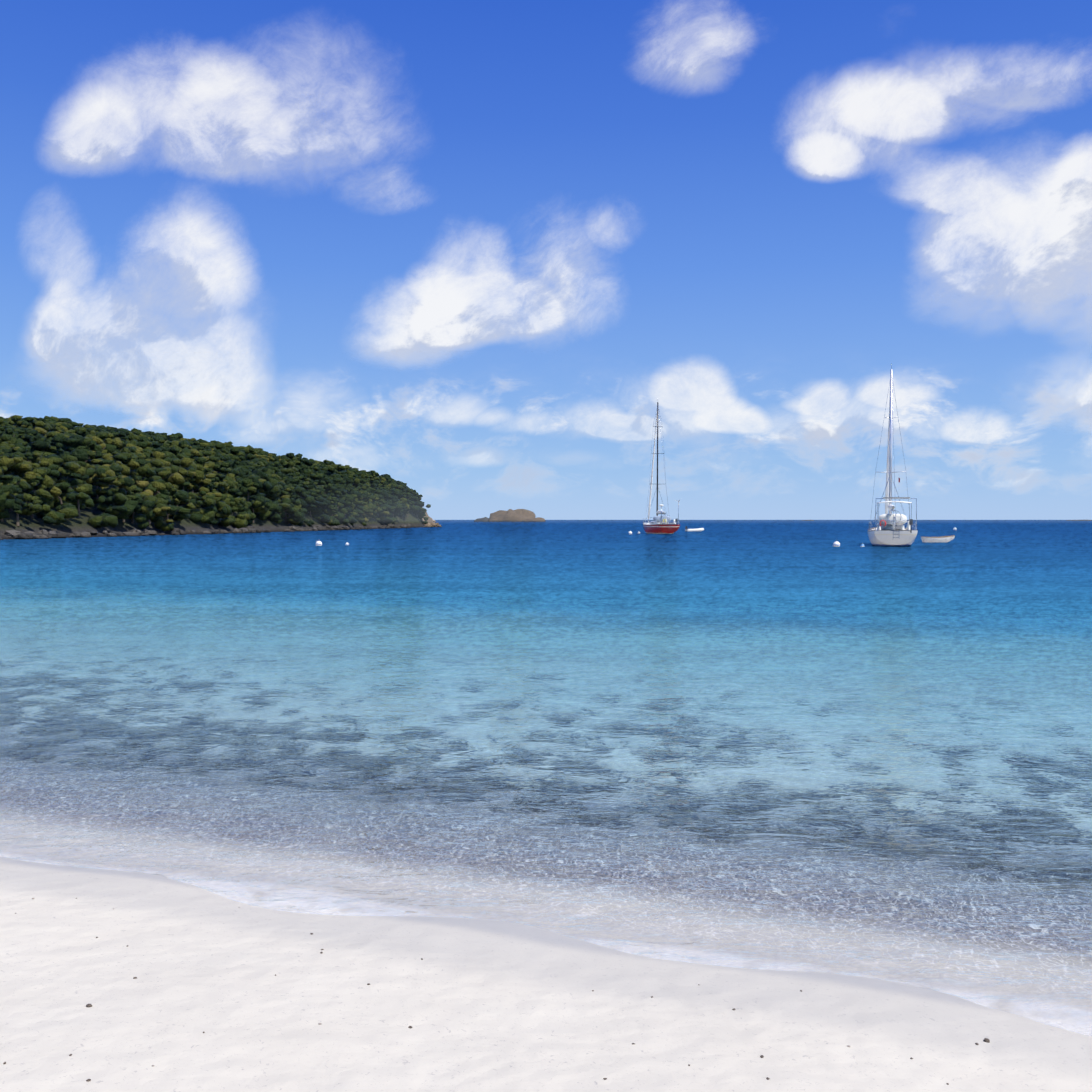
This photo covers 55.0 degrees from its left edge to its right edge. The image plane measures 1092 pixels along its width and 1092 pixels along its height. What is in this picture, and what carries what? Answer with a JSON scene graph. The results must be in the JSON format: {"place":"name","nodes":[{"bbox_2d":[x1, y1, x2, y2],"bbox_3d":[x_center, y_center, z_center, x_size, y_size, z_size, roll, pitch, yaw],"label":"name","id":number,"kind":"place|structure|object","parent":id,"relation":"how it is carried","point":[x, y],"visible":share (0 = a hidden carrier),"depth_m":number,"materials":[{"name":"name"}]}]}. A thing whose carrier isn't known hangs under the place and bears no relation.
{"place":"outdoors","nodes":[
{"label":"outdoors","id":0,"kind":"place"},
{"bbox_2d":[9,94,325,426],"bbox_3d":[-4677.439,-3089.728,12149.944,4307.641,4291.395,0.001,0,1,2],"label":"cloud","id":1,"kind":"structure","parent":0,"point":[218,378],"depth_m":12162.08,"materials":[{"name":"white"}]},
{"bbox_2d":[52,57,340,175],"bbox_3d":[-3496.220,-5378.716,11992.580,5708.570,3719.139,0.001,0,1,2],"label":"cloud","id":2,"kind":"structure","parent":0,"point":[202,104],"depth_m":12021.36,"materials":[{"name":"white"}]},
{"bbox_2d":[0,490,436,538],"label":"rocky shoreline","id":3,"kind":"structure","parent":0,"point":[36,524],"depth_m":116.18,"materials":[{"name":"stone"}]},
{"bbox_2d":[0,415,430,530],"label":"trees","id":4,"kind":"object","parent":3,"relation":"on","point":[78,510],"depth_m":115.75,"materials":[{"name":"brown plant"}]},
{"bbox_2d":[0,513,441,539],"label":"headland rocks","id":5,"kind":"object","parent":3,"relation":"on","point":[14,534],"depth_m":119.17,"materials":[{"name":"stone"}]},
{"bbox_2d":[350,252,577,371],"bbox_3d":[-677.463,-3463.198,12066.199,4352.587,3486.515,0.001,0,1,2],"label":"cloud","id":6,"kind":"structure","parent":0,"point":[447,306],"depth_m":12090.53,"materials":[{"name":"white"}]},
{"bbox_2d":[0,366,1068,485],"bbox_3d":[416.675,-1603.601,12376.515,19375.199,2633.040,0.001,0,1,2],"label":"cloud","id":7,"kind":"structure","parent":0,"point":[695,399],"depth_m":12313.08,"materials":[{"name":"white"}]},
{"bbox_2d":[0,520,1091,1035],"bbox_3d":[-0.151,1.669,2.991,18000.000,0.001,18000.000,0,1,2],"label":"sea water","id":8,"kind":"structure","parent":0,"point":[780,744],"depth_m":8.59,"materials":[{"name":"blue liquid"}]},
{"bbox_2d":[316,539,321,545],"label":"buoy","id":9,"kind":"object","parent":8,"relation":"on","point":[318,543],"depth_m":70.30,"materials":[{"name":"white plastic"}]},
{"bbox_2d":[643,402,679,533],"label":"sailboat","id":10,"kind":"object","parent":8,"relation":"on","point":[659,525],"depth_m":129.66,"materials":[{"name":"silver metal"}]},
{"bbox_2d":[685,526,703,530],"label":"inflatable dinghy","id":11,"kind":"object","parent":8,"relation":"on","point":[697,529],"depth_m":155.38,"materials":[{"name":"grey rubber"}]},
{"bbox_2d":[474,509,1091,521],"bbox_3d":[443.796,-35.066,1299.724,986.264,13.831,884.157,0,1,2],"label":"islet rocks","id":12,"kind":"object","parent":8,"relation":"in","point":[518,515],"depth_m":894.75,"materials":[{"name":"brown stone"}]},
{"bbox_2d":[833,539,839,546],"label":"buoy","id":13,"kind":"object","parent":8,"relation":"on","point":[836,544],"depth_m":67.92,"materials":[{"name":"white plastic"}]},
{"bbox_2d":[868,363,917,546],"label":"white sailboat","id":14,"kind":"object","parent":8,"relation":"on","point":[890,529],"depth_m":69.68,"materials":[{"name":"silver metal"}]},
{"bbox_2d":[921,535,954,541],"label":"dinghy","id":15,"kind":"object","parent":8,"relation":"on","point":[938,539],"depth_m":80.14,"materials":[{"name":"white plastic"}]},
{"bbox_2d":[0,856,1091,1091],"bbox_3d":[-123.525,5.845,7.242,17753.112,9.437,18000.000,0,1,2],"label":"sand ground","id":16,"kind":"structure","parent":0,"point":[258,996],"depth_m":3.52,"materials":[{"name":"white sand"}]},
{"bbox_2d":[3,898,989,1084],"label":"sand pebbles","id":17,"kind":"object","parent":16,"relation":"on","point":[987,1040],"visible":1,"depth_m":3.43,"materials":[{"name":"brown stone"}]},
{"bbox_2d":[0,0,1091,519],"label":"sky","id":18,"kind":"structure","parent":0,"point":[524,134],"materials":[{"name":"blue"}]},
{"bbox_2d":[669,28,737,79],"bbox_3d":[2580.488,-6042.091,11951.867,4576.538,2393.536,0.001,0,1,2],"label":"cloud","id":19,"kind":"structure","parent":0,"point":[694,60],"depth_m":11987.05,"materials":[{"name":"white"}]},
{"bbox_2d":[793,39,1040,178],"bbox_3d":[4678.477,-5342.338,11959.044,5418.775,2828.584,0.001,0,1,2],"label":"cloud","id":20,"kind":"structure","parent":0,"point":[854,115],"depth_m":11995.34,"materials":[{"name":"white"}]},
{"bbox_2d":[910,143,1091,358],"bbox_3d":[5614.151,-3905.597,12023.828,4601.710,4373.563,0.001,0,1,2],"label":"cloud","id":21,"kind":"structure","parent":0,"point":[1030,239],"depth_m":12040.67,"materials":[{"name":"white"}]},
{"bbox_2d":[930,295,1091,432],"bbox_3d":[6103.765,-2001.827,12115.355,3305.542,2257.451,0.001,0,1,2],"label":"cloud","id":22,"kind":"structure","parent":0,"point":[1083,406],"depth_m":12121.22,"materials":[{"name":"white"}]}
]}

